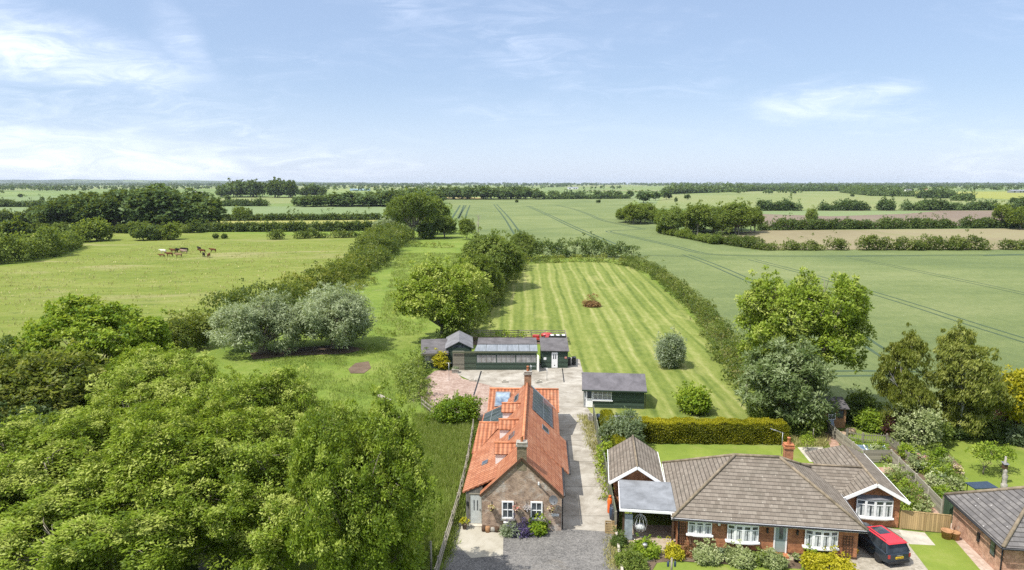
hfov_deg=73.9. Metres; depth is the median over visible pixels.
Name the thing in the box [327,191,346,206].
wood tree
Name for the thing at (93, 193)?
copse tree
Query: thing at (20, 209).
field
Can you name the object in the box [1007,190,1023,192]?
barn
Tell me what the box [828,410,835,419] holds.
window
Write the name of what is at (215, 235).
pasture bush
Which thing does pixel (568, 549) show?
gravel forecourt
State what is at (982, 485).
garden table
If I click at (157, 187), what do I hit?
copse tree
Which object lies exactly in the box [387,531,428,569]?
elder bush
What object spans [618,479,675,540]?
carport
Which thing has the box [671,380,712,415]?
round shrub
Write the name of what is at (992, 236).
stubble field
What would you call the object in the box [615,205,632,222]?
field copse tree
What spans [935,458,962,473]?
border plant
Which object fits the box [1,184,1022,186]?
distant woodland
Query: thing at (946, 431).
garden shrub
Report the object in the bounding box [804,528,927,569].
driveway
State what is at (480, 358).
window
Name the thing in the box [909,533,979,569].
side lawn
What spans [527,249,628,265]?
rough bank
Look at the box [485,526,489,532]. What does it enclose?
flower pot
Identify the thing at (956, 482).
border plant
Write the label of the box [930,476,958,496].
border plant
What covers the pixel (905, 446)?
border plant
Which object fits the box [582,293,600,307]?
brush heap
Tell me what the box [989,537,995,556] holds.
window frame
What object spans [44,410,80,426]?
thorn tree
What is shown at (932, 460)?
border plant
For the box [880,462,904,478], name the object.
border plant
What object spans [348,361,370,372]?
bare patch
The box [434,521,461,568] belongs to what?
edge weeds
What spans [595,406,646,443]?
garden shrub
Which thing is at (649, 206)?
field copse tree
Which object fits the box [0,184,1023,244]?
ground
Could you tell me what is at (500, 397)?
roof window
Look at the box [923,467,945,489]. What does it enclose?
border plant
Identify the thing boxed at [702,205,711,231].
copse tree
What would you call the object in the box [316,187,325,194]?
wood tree
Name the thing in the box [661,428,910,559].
bungalow
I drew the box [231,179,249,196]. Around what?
wood tree
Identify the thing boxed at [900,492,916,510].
border plant
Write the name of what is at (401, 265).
meadow grass
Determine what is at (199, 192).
copse tree
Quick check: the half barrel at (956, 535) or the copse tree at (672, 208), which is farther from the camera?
the copse tree at (672, 208)
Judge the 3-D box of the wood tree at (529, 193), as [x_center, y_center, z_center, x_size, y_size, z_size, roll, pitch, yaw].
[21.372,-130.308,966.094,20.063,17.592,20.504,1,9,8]
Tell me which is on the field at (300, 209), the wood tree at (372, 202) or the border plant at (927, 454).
the wood tree at (372, 202)
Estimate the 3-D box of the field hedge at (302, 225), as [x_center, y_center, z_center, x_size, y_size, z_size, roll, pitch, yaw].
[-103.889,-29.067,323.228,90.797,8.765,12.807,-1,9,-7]
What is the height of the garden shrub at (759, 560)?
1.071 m
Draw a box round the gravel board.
[615,532,622,569]
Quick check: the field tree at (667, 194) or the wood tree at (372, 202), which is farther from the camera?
the field tree at (667, 194)
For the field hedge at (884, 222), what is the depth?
339.52 m
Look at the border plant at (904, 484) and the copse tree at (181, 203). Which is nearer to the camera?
the border plant at (904, 484)
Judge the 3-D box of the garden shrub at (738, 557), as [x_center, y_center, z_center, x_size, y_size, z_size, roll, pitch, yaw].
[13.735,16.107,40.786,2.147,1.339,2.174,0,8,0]
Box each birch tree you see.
[870,322,943,436]
[930,319,1023,439]
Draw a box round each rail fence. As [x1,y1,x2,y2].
[434,419,473,569]
[469,329,566,337]
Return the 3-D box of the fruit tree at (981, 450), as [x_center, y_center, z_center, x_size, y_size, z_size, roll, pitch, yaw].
[36.805,13.413,52.905,2.859,3.129,2.660,5,10,32]
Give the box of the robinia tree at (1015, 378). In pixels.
[996,364,1023,422]
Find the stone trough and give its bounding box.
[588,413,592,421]
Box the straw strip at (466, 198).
[446,197,481,198]
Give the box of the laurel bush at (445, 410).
[430,390,487,424]
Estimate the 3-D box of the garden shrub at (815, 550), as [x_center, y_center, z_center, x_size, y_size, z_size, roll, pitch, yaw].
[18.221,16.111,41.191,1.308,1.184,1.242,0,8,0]
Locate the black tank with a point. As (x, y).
(557, 336)
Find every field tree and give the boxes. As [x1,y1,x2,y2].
[232,205,249,214]
[448,251,504,288]
[459,226,525,275]
[509,229,537,253]
[634,189,655,202]
[651,190,661,199]
[661,189,672,199]
[673,188,680,193]
[681,187,688,193]
[805,205,818,220]
[992,200,1013,227]
[1004,205,1023,228]
[1008,197,1021,202]
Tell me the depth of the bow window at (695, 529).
42.07 m
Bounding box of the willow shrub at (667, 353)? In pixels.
[652,324,687,368]
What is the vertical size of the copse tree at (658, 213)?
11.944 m
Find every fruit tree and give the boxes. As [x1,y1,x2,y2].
[798,431,816,450]
[964,440,1008,474]
[991,443,1018,471]
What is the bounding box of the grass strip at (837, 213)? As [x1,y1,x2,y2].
[762,211,932,215]
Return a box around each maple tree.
[0,336,110,414]
[0,352,59,417]
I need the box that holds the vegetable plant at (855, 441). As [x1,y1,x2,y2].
[851,435,862,444]
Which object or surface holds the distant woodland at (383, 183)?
on the ground at (623, 189)
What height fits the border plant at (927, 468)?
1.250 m
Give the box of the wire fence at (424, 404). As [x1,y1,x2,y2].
[421,397,433,411]
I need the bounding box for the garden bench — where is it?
[689,536,709,547]
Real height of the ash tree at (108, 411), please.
9.566 m
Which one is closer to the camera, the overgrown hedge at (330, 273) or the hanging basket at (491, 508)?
the hanging basket at (491, 508)
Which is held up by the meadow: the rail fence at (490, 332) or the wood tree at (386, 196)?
the rail fence at (490, 332)
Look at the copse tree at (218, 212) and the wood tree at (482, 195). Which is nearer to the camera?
the copse tree at (218, 212)
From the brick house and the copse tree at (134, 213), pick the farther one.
the copse tree at (134, 213)
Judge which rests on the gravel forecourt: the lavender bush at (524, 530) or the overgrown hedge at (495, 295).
the lavender bush at (524, 530)
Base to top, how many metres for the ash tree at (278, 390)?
10.579 m
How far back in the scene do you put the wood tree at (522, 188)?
985.36 m
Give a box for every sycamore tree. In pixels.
[11,292,176,383]
[105,342,190,375]
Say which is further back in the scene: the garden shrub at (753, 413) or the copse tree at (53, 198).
the copse tree at (53, 198)
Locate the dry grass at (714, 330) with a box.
[657,270,740,374]
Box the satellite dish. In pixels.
[549,495,557,504]
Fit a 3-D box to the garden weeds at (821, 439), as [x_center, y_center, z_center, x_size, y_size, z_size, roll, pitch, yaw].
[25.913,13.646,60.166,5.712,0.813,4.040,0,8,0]
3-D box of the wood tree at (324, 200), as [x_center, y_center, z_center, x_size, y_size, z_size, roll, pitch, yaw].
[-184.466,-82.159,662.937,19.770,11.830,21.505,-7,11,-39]
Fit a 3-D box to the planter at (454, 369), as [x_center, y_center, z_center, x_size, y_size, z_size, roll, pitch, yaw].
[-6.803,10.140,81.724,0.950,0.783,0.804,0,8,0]
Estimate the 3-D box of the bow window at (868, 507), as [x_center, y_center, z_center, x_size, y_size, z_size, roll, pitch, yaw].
[23.875,14.757,44.824,2.450,1.800,0.400,1,9,8]
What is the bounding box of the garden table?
[965,481,997,490]
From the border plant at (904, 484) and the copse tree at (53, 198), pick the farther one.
the copse tree at (53, 198)
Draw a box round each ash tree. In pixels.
[0,405,113,554]
[0,452,251,569]
[18,375,188,500]
[58,387,295,569]
[78,342,246,420]
[162,420,378,569]
[185,361,334,457]
[271,379,442,569]
[390,251,490,334]
[441,255,493,298]
[732,265,877,405]
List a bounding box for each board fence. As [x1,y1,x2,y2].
[593,405,616,527]
[941,496,953,521]
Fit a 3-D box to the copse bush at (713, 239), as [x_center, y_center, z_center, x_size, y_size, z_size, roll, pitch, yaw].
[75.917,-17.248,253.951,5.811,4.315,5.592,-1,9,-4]
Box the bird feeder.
[667,557,675,569]
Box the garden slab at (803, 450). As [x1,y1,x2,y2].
[798,447,822,461]
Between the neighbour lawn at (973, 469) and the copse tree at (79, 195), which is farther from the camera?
the copse tree at (79, 195)
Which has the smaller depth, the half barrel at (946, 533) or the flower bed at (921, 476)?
the half barrel at (946, 533)
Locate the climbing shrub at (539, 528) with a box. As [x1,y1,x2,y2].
[528,513,550,536]
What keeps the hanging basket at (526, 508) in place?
attached to the cottage
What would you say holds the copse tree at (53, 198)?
on the ground at (623, 189)
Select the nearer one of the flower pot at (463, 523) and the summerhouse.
the flower pot at (463, 523)
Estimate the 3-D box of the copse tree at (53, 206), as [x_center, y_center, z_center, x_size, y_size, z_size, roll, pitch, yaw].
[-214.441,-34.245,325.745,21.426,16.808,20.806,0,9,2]
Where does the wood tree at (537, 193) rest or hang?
on the wheat field at (998, 308)
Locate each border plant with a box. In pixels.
[867,438,886,449]
[877,449,891,463]
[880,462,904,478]
[885,463,915,486]
[893,475,923,498]
[898,442,915,458]
[900,486,931,507]
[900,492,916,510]
[905,449,930,471]
[908,452,926,473]
[909,437,928,451]
[909,446,922,460]
[913,445,935,459]
[913,494,935,512]
[919,455,944,472]
[919,460,933,474]
[922,442,942,457]
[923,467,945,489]
[925,457,943,471]
[926,489,947,499]
[927,445,950,459]
[927,458,958,473]
[930,443,947,458]
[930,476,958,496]
[931,459,952,470]
[931,462,952,476]
[932,463,955,479]
[932,469,952,484]
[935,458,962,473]
[940,453,954,464]
[941,466,963,485]
[941,475,967,491]
[947,467,964,484]
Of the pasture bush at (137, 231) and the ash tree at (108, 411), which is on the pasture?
the pasture bush at (137, 231)
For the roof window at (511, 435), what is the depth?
49.90 m
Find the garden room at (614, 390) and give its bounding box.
[582,372,646,408]
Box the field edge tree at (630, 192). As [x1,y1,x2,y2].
[626,189,633,196]
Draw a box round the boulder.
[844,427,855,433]
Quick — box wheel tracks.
[452,204,1023,378]
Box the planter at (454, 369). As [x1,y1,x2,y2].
[451,366,458,372]
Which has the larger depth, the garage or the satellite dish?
the garage
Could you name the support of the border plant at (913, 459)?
on the flower bed at (921, 476)
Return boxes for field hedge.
[0,194,44,206]
[0,200,38,223]
[200,215,376,231]
[206,194,270,205]
[216,206,382,220]
[266,228,369,239]
[542,189,630,198]
[620,254,762,395]
[660,181,846,193]
[709,229,765,249]
[754,193,1023,210]
[755,212,1023,230]
[757,229,1023,250]
[839,184,915,196]
[915,186,960,197]
[950,188,977,200]
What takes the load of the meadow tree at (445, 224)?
on the meadow
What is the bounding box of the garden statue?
[1000,469,1007,487]
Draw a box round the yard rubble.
[419,370,492,420]
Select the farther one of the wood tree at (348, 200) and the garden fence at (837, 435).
the wood tree at (348, 200)
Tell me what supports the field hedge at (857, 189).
on the field at (810, 198)
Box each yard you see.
[457,363,612,531]
[568,357,582,372]
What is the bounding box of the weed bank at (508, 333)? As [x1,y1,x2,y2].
[468,329,532,340]
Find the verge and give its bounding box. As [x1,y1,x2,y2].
[648,268,743,383]
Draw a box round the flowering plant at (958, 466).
[951,463,964,474]
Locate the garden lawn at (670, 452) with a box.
[648,445,822,475]
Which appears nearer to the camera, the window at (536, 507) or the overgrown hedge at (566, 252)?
the window at (536, 507)
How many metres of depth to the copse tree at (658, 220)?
304.36 m
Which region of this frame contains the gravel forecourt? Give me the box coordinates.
[443,523,619,569]
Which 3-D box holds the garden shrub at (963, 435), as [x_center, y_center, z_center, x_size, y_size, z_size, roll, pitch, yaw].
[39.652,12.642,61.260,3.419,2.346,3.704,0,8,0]
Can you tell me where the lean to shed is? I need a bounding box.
[540,337,568,367]
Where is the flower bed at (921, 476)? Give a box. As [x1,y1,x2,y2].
[887,446,960,494]
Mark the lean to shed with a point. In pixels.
(554, 352)
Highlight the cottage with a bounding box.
[462,366,570,530]
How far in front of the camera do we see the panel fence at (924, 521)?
44.44 m
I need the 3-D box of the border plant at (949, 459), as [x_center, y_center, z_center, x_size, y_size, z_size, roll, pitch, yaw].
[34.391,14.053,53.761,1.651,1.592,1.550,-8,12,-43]
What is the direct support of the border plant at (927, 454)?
on the flower bed at (921, 476)
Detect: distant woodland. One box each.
[0,182,1023,184]
[0,182,1023,185]
[0,185,1023,190]
[0,187,802,193]
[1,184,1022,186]
[9,184,1023,188]
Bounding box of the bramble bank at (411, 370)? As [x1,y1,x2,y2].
[390,332,453,403]
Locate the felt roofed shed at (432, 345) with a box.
[421,339,448,367]
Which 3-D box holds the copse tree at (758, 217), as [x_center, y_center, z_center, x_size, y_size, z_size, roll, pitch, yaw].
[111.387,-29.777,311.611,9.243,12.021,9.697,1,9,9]
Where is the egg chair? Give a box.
[629,512,647,539]
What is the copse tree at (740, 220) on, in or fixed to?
on the stubble field at (992, 236)
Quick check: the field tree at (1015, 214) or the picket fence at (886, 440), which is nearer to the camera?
the picket fence at (886, 440)
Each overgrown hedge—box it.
[0,225,86,263]
[197,277,303,324]
[265,252,377,303]
[342,219,417,270]
[435,242,528,338]
[527,231,640,258]
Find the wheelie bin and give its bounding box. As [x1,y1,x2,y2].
[572,356,575,364]
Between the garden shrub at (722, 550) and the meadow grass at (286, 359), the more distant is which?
the meadow grass at (286, 359)
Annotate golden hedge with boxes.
[598,409,625,446]
[623,416,790,444]
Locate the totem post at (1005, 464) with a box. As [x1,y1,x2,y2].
[1001,456,1009,482]
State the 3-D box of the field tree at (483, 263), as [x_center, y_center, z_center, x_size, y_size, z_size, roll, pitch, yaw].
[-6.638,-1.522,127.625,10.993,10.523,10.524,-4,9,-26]
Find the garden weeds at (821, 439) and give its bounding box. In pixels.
[778,431,830,447]
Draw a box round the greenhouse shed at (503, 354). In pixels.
[452,338,538,371]
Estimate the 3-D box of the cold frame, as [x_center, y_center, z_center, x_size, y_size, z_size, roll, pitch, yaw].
[30.341,13.889,57.295,2.302,0.589,0.863,1,9,4]
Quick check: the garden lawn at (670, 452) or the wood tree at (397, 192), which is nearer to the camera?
the garden lawn at (670, 452)
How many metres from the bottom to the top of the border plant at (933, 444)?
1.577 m
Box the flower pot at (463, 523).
[459,516,470,529]
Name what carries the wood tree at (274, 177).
on the field at (272, 200)
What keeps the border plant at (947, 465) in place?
on the flower bed at (921, 476)
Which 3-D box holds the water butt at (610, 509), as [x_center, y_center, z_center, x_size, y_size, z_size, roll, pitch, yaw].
[6.850,15.358,46.076,0.540,1.000,0.540,0,8,0]
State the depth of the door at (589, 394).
68.90 m
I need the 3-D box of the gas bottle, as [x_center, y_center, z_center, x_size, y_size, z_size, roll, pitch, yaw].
[6.750,15.102,46.948,0.340,1.250,0.340,0,8,0]
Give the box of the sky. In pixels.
[0,0,1023,183]
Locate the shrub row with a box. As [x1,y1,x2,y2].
[592,434,613,498]
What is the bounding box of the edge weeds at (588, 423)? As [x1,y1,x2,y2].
[573,413,608,499]
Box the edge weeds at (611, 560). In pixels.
[603,533,620,569]
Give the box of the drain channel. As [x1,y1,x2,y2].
[473,368,564,394]
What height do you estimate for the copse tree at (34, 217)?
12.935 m
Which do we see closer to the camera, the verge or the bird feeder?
the bird feeder
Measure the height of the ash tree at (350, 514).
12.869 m
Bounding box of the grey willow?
[372,215,401,227]
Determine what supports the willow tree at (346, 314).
on the trodden ground at (317, 350)
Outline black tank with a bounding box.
[549,334,565,337]
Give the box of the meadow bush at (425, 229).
[415,219,438,238]
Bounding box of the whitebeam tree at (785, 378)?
[733,331,839,425]
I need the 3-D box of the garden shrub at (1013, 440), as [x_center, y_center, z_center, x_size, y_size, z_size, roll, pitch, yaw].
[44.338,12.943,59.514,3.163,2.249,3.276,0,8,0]
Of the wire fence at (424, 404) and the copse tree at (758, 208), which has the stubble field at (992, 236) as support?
the copse tree at (758, 208)
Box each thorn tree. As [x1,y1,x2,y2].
[0,333,15,367]
[0,397,75,448]
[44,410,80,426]
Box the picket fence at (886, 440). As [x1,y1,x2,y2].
[846,429,909,462]
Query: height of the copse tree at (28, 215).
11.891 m
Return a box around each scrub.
[338,275,378,290]
[409,241,453,247]
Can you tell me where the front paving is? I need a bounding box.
[620,524,851,562]
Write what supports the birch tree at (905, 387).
on the meadow
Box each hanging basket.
[488,502,494,511]
[512,502,520,511]
[523,503,530,512]
[547,504,555,512]
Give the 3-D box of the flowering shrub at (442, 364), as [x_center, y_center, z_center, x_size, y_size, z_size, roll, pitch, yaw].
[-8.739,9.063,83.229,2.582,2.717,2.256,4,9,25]
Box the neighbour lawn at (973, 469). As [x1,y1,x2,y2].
[944,439,1023,490]
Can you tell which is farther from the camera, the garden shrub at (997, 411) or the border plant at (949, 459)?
the garden shrub at (997, 411)
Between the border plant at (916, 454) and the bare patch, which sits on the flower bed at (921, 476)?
the border plant at (916, 454)
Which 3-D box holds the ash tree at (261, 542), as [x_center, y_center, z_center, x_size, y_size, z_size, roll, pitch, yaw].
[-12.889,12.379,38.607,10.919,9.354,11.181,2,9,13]
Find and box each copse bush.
[30,221,42,232]
[35,223,49,231]
[53,221,67,231]
[113,222,124,232]
[120,223,130,232]
[181,224,192,232]
[185,220,200,232]
[195,226,204,232]
[662,227,669,234]
[669,228,678,235]
[678,228,692,236]
[695,233,703,240]
[700,233,711,242]
[708,233,722,243]
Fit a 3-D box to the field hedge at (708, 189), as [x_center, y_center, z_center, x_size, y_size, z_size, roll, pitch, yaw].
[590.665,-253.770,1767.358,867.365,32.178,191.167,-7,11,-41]
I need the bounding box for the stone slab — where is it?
[899,530,934,544]
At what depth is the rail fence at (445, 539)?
45.31 m
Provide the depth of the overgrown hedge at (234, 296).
114.55 m
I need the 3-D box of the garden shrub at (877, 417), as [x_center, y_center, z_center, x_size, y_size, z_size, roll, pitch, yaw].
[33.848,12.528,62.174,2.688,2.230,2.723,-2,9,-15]
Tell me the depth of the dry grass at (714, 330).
100.14 m
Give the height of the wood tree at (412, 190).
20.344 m
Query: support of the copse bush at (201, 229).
on the meadow
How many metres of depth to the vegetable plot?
99.12 m
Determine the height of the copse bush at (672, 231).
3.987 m
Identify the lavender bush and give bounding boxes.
[498,520,519,537]
[506,513,534,538]
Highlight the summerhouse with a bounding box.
[818,396,849,427]
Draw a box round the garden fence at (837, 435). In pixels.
[825,420,941,513]
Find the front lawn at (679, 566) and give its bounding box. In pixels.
[653,562,800,569]
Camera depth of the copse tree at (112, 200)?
318.38 m
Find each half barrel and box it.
[941,527,953,539]
[951,530,960,540]
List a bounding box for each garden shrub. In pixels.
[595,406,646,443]
[609,526,629,549]
[613,542,649,569]
[630,533,663,559]
[662,536,684,561]
[681,540,695,557]
[690,537,724,566]
[718,546,730,558]
[723,539,761,568]
[744,396,784,419]
[750,546,766,567]
[756,546,791,569]
[780,407,825,437]
[799,545,857,569]
[804,410,830,431]
[804,542,823,553]
[843,392,869,426]
[845,383,885,412]
[853,406,882,431]
[867,410,891,433]
[879,408,910,437]
[888,400,947,450]
[910,417,955,446]
[944,417,973,440]
[970,414,1005,440]
[981,415,1023,443]
[992,409,1023,428]
[1002,422,1023,446]
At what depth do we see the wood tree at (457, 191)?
952.08 m
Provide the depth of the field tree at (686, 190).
1477.33 m
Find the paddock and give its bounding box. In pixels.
[471,262,749,419]
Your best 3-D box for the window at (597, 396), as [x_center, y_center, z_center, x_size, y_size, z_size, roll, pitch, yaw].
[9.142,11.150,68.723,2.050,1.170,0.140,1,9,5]
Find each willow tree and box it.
[202,287,306,354]
[285,281,377,348]
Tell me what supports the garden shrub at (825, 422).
on the meadow
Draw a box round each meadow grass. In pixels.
[268,342,416,418]
[373,252,459,335]
[404,411,473,569]
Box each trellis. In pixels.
[679,523,685,542]
[842,536,852,555]
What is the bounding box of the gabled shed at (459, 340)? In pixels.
[445,330,472,365]
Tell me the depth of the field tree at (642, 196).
789.10 m
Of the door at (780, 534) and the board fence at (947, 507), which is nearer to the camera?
the door at (780, 534)
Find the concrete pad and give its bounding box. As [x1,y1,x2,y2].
[455,525,502,557]
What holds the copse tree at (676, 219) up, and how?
on the wheat field at (998, 308)
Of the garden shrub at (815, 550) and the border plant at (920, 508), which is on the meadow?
the border plant at (920, 508)
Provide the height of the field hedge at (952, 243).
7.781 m
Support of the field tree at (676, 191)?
on the ground at (623, 189)
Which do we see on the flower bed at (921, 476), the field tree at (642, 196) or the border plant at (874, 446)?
the border plant at (874, 446)
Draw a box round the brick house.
[943,486,1023,569]
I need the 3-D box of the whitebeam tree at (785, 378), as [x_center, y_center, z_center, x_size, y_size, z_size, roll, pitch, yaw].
[24.733,8.792,62.271,9.546,9.507,8.340,-2,9,-13]
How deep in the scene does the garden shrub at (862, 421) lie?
62.37 m
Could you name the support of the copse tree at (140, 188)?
on the ground at (623, 189)
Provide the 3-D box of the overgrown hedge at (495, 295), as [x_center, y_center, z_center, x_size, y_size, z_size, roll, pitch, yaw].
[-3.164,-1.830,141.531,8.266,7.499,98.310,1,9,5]
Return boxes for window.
[425,355,443,361]
[477,355,495,362]
[494,392,509,406]
[497,355,514,362]
[500,501,514,520]
[508,431,514,439]
[516,355,535,361]
[529,501,543,520]
[542,424,548,433]
[592,391,612,401]
[686,521,712,538]
[725,524,759,545]
[802,529,838,551]
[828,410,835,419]
[837,410,843,417]
[856,494,893,520]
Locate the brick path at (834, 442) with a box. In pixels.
[825,432,939,513]
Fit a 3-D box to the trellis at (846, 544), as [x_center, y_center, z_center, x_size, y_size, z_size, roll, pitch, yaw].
[20.250,15.731,41.042,0.560,1.250,0.045,1,9,8]
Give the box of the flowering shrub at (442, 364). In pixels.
[431,348,450,368]
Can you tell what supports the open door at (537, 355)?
in the greenhouse shed at (503, 354)
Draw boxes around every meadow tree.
[381,202,411,225]
[414,187,452,223]
[433,215,458,237]
[458,216,476,239]
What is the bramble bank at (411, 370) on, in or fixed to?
on the meadow
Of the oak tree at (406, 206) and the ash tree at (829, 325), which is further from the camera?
the oak tree at (406, 206)
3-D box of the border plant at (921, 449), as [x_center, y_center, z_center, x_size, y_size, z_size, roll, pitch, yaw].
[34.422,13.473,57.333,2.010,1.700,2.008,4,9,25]
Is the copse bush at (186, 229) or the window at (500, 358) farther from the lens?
the copse bush at (186, 229)
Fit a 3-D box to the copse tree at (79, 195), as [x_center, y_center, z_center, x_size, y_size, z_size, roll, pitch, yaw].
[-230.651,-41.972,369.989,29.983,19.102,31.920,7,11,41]
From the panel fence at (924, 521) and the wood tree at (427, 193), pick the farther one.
the wood tree at (427, 193)
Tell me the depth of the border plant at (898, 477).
51.12 m
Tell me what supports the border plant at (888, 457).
on the flower bed at (921, 476)
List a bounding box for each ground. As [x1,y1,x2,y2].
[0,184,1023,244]
[250,345,367,358]
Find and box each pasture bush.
[0,215,34,236]
[69,221,99,241]
[79,215,114,240]
[127,220,156,239]
[141,225,161,239]
[157,220,182,239]
[212,233,219,238]
[220,233,227,238]
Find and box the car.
[858,522,910,564]
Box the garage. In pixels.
[607,435,664,508]
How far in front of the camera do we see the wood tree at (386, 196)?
654.32 m
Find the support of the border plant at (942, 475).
on the flower bed at (921, 476)
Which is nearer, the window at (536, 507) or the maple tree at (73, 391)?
the window at (536, 507)
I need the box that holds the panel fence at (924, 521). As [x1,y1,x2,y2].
[899,510,951,531]
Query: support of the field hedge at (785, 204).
on the ground at (623, 189)
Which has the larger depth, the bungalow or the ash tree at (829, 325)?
the ash tree at (829, 325)
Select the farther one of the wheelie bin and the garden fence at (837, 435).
the wheelie bin
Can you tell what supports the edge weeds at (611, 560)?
on the gravel forecourt
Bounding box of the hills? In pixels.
[0,179,413,184]
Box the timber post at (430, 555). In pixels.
[430,541,431,569]
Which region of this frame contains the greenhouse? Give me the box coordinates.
[350,189,370,190]
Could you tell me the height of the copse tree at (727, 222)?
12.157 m
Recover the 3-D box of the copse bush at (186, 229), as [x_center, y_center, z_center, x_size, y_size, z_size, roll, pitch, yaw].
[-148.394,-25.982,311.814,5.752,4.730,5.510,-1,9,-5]
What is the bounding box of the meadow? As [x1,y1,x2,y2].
[0,230,1023,569]
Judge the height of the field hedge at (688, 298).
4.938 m
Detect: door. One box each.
[464,353,475,369]
[469,493,481,526]
[537,355,538,371]
[552,352,557,367]
[586,391,592,406]
[773,527,788,558]
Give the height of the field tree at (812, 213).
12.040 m
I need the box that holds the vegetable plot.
[473,337,539,344]
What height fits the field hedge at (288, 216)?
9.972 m
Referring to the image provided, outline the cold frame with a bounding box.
[856,444,885,449]
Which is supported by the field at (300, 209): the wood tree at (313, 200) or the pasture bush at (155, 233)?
the wood tree at (313, 200)
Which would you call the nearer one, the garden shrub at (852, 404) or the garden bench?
the garden bench
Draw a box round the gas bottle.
[607,495,611,512]
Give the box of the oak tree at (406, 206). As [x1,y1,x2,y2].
[385,187,439,238]
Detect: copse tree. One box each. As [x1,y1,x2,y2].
[24,205,39,221]
[30,209,64,224]
[34,196,78,223]
[36,199,56,212]
[46,194,69,202]
[59,191,118,223]
[60,193,121,221]
[65,191,100,199]
[88,189,132,226]
[115,185,180,224]
[123,187,146,222]
[135,183,181,224]
[137,183,196,223]
[167,192,227,223]
[176,187,215,201]
[176,201,213,223]
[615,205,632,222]
[621,200,645,223]
[633,207,649,222]
[638,203,655,221]
[646,209,660,220]
[655,206,665,219]
[655,209,673,228]
[659,207,681,228]
[665,206,684,228]
[667,203,686,228]
[683,199,710,233]
[684,218,702,233]
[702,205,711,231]
[704,203,722,232]
[707,207,723,233]
[710,208,734,234]
[718,197,753,233]
[727,204,752,234]
[747,204,760,231]
[747,207,764,232]
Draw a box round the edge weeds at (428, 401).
[416,377,434,411]
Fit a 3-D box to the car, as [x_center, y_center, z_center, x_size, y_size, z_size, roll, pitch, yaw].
[22.503,15.665,42.159,2.109,1.536,4.171,-2,9,-10]
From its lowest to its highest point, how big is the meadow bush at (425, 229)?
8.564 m
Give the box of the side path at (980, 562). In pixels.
[950,523,993,569]
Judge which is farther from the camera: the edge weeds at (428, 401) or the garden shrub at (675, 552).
the edge weeds at (428, 401)
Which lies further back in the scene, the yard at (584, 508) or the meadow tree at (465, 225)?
the meadow tree at (465, 225)
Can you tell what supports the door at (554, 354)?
in the lean to shed
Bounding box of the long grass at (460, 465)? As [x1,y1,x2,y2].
[437,417,477,524]
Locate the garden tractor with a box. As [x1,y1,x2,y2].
[532,332,548,339]
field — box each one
[0,196,70,201]
[0,207,28,213]
[208,220,373,224]
[217,197,294,203]
[222,206,387,219]
[445,199,1023,421]
[587,194,660,204]
[655,191,1010,209]
[718,228,1023,249]
[762,211,1001,225]
[915,191,1023,198]
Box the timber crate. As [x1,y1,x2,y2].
[605,520,616,533]
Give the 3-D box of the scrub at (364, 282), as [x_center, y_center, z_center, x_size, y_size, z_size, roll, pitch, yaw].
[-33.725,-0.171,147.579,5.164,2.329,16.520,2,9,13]
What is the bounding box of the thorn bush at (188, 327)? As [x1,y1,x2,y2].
[159,307,221,348]
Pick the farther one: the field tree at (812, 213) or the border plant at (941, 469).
the field tree at (812, 213)
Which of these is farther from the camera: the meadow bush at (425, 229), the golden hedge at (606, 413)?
the meadow bush at (425, 229)
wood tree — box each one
[217,184,234,195]
[226,178,242,196]
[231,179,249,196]
[246,178,262,196]
[248,181,265,196]
[263,180,284,197]
[266,176,280,184]
[266,179,278,197]
[279,180,298,197]
[290,197,300,205]
[295,196,311,206]
[300,185,313,195]
[306,195,322,206]
[307,183,319,194]
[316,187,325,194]
[318,195,331,206]
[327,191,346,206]
[335,193,353,206]
[346,190,359,205]
[352,193,375,206]
[368,194,380,205]
[375,189,396,205]
[390,189,403,198]
[404,186,423,192]
[417,187,435,195]
[432,186,444,193]
[434,191,447,200]
[445,187,462,198]
[445,189,458,199]
[460,188,471,199]
[467,186,480,199]
[480,186,500,199]
[480,187,491,198]
[498,189,512,198]
[510,186,525,198]
[514,189,527,198]
[523,187,531,197]
[530,188,543,197]
[531,190,542,198]
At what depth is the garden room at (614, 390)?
68.80 m
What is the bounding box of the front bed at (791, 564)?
[643,555,800,569]
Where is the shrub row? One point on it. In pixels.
(608, 444)
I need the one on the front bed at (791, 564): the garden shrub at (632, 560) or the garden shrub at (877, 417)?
the garden shrub at (632, 560)
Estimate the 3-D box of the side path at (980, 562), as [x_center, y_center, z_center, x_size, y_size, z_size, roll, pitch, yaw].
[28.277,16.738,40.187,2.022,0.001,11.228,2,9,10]
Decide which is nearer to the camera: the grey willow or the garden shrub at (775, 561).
the garden shrub at (775, 561)
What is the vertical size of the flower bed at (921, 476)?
0.001 m
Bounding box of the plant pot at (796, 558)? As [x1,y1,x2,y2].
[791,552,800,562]
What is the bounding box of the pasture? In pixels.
[0,233,376,359]
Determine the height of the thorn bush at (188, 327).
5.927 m
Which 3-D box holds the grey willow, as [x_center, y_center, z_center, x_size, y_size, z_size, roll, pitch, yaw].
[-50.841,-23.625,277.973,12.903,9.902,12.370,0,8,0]
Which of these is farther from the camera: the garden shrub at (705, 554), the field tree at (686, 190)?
the field tree at (686, 190)

